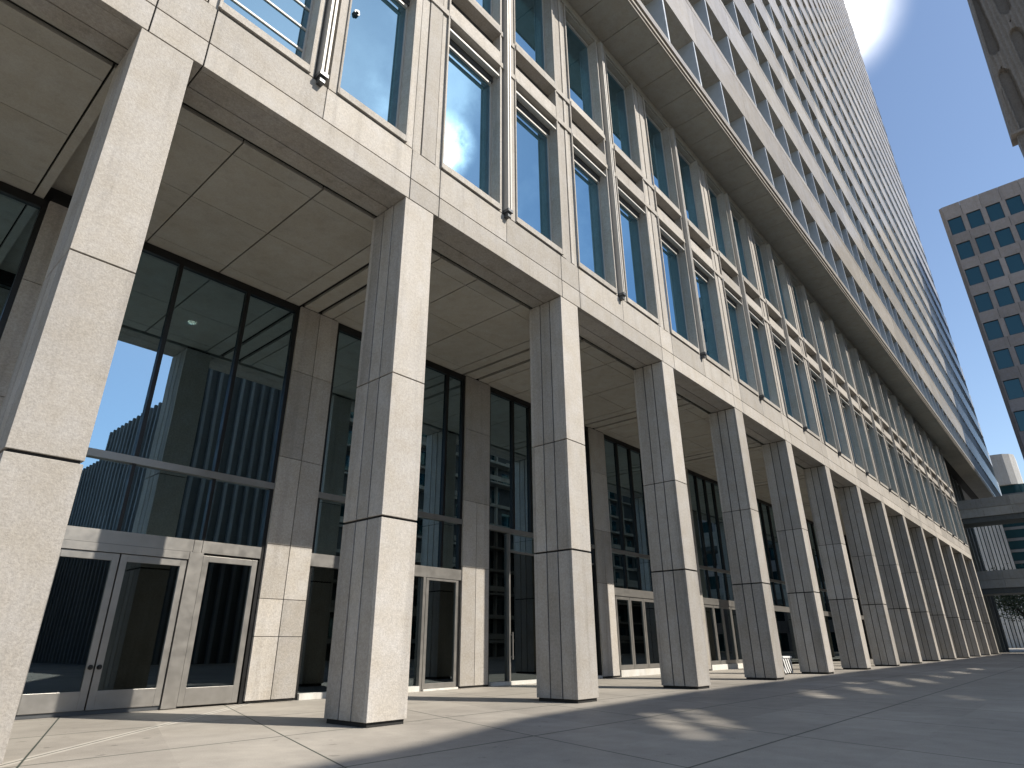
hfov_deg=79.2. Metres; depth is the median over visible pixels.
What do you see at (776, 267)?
podium window
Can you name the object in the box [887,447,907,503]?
podium window
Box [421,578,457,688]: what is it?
glazed door
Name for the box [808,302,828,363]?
podium window
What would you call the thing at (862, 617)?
lobby window
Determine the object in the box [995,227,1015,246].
window
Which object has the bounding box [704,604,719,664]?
glazed door
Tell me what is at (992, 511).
foot bridge
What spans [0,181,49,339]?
lobby window
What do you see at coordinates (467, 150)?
podium window
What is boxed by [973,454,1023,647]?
ribbed tower
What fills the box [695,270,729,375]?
podium window
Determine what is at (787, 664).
striped bin
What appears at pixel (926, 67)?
sky
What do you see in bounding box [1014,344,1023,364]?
window
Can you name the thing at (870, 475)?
podium window
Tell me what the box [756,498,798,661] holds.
lobby window
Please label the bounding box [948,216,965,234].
window
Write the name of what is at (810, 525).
lobby window
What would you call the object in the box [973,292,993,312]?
window
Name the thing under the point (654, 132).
podium window
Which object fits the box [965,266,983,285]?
window
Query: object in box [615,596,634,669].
glazed door
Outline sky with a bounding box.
[844,0,1023,481]
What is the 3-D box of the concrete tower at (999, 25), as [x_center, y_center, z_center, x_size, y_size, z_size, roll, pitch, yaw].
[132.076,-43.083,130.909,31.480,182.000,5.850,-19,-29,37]
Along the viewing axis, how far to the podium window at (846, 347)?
44.94 m
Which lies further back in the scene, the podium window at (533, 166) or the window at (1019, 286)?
the window at (1019, 286)
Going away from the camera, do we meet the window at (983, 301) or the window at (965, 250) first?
the window at (983, 301)
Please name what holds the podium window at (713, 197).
in the office building
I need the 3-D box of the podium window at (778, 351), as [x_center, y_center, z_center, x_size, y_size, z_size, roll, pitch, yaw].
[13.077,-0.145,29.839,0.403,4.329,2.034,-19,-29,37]
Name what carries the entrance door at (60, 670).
in the office building
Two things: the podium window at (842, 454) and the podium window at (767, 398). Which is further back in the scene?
the podium window at (842, 454)
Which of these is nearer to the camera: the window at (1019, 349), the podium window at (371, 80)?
the podium window at (371, 80)
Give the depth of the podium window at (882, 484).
42.31 m
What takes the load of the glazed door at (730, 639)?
in the office building
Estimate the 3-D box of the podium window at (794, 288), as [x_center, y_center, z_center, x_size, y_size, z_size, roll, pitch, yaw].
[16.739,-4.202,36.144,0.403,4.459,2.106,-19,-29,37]
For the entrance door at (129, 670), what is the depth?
11.58 m
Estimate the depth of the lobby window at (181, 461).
13.36 m
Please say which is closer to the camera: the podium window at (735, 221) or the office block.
the podium window at (735, 221)
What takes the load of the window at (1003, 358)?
in the office block
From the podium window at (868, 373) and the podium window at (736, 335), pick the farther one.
the podium window at (868, 373)
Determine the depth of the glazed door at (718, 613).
29.52 m
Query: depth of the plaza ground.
8.44 m
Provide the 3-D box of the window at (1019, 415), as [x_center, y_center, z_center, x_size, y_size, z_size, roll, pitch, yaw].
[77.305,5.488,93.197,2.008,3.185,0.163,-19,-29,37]
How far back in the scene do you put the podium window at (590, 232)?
18.84 m
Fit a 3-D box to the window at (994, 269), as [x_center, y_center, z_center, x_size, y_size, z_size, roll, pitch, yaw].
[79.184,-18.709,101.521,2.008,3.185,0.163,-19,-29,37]
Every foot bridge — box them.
[956,493,1023,527]
[976,569,1023,595]
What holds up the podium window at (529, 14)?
in the office building
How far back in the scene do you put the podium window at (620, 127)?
23.13 m
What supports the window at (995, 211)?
in the office block
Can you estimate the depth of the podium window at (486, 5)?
17.48 m
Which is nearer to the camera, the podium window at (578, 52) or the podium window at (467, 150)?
the podium window at (467, 150)
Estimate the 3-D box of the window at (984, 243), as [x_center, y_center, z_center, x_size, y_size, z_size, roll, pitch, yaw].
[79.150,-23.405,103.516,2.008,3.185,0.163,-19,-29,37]
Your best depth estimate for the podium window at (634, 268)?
20.60 m
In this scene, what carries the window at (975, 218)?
in the office block
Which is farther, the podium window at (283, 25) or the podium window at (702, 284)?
the podium window at (702, 284)
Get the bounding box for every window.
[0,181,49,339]
[14,241,299,719]
[219,0,313,73]
[293,323,465,699]
[337,0,407,142]
[441,44,499,210]
[473,0,500,26]
[485,386,602,686]
[515,0,554,83]
[516,106,562,254]
[564,20,602,132]
[572,159,616,293]
[604,434,660,676]
[607,68,641,172]
[619,200,658,323]
[644,113,679,210]
[659,239,699,353]
[677,149,708,240]
[687,469,742,669]
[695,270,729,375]
[706,185,736,269]
[725,299,758,395]
[731,212,757,290]
[751,322,780,411]
[752,237,779,313]
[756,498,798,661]
[772,341,802,427]
[773,261,796,330]
[790,282,814,349]
[794,361,819,439]
[806,519,839,658]
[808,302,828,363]
[810,377,837,452]
[821,318,842,377]
[828,392,851,462]
[841,405,865,472]
[844,535,871,658]
[846,347,866,402]
[856,418,876,480]
[866,428,888,489]
[868,373,887,423]
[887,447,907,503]
[906,465,924,515]
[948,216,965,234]
[956,240,974,259]
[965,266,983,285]
[966,209,984,228]
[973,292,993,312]
[975,234,994,253]
[983,320,1003,340]
[984,259,1004,279]
[985,202,1004,221]
[993,348,1013,369]
[994,286,1014,306]
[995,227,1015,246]
[1003,378,1023,399]
[1004,314,1023,334]
[1005,195,1023,214]
[1005,253,1023,273]
[1013,410,1023,431]
[1014,282,1023,300]
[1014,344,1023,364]
[1015,222,1023,240]
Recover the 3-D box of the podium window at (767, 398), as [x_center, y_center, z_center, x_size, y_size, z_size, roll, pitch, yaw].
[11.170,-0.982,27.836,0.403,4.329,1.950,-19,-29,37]
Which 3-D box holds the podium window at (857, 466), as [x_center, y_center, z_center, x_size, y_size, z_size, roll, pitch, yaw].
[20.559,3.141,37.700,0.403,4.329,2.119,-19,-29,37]
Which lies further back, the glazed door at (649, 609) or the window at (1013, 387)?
the window at (1013, 387)
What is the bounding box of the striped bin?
[782,656,792,674]
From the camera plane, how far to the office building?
15.47 m
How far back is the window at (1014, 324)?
97.54 m
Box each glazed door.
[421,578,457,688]
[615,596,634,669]
[629,597,648,668]
[643,598,659,667]
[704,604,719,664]
[713,605,728,663]
[722,606,737,663]
[730,607,742,662]
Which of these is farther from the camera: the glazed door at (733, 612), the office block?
the office block
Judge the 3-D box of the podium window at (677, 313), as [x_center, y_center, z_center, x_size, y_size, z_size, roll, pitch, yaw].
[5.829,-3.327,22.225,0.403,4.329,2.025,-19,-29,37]
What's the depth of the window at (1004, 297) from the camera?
99.54 m
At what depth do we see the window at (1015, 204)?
102.25 m
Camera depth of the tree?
89.69 m
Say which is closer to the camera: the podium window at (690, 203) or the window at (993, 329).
the podium window at (690, 203)
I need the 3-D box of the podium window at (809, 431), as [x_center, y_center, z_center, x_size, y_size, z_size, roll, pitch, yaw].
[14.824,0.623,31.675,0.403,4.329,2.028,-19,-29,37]
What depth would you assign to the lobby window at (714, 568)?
31.44 m
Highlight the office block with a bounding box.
[939,177,1023,458]
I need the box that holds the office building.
[0,0,1009,762]
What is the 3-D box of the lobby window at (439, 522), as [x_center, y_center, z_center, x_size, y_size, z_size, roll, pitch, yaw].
[-3.169,3.309,16.985,0.247,9.313,4.974,-19,-29,37]
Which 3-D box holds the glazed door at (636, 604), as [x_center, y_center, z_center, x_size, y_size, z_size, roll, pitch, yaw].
[4.953,9.748,24.271,0.091,2.570,1.023,-19,-29,37]
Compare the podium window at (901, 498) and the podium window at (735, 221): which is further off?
the podium window at (901, 498)
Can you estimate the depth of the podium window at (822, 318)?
40.91 m
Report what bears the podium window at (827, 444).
in the office building
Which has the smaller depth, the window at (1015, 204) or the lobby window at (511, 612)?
the lobby window at (511, 612)
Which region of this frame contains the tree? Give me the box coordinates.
[986,563,1023,621]
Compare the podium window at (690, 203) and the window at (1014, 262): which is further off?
the window at (1014, 262)
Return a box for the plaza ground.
[0,648,1023,767]
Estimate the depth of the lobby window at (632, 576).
25.91 m
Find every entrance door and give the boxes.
[16,549,119,714]
[84,554,186,710]
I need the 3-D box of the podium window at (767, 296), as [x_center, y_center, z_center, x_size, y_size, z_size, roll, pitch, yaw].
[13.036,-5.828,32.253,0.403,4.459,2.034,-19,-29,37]
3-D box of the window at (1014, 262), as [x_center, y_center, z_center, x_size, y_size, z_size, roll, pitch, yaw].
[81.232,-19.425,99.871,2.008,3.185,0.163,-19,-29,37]
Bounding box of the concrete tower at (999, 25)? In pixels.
[967,0,1023,156]
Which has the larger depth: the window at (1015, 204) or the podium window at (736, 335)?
the window at (1015, 204)
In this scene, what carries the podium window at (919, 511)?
in the office building
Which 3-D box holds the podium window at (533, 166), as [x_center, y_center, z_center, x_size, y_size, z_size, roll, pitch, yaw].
[0.576,-5.633,16.707,0.403,4.329,1.843,-19,-29,37]
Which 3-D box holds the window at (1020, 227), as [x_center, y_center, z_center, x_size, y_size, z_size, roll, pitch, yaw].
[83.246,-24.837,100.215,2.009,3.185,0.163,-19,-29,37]
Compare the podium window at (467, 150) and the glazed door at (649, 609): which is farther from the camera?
the glazed door at (649, 609)
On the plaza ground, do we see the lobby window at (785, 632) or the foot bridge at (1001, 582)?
the foot bridge at (1001, 582)

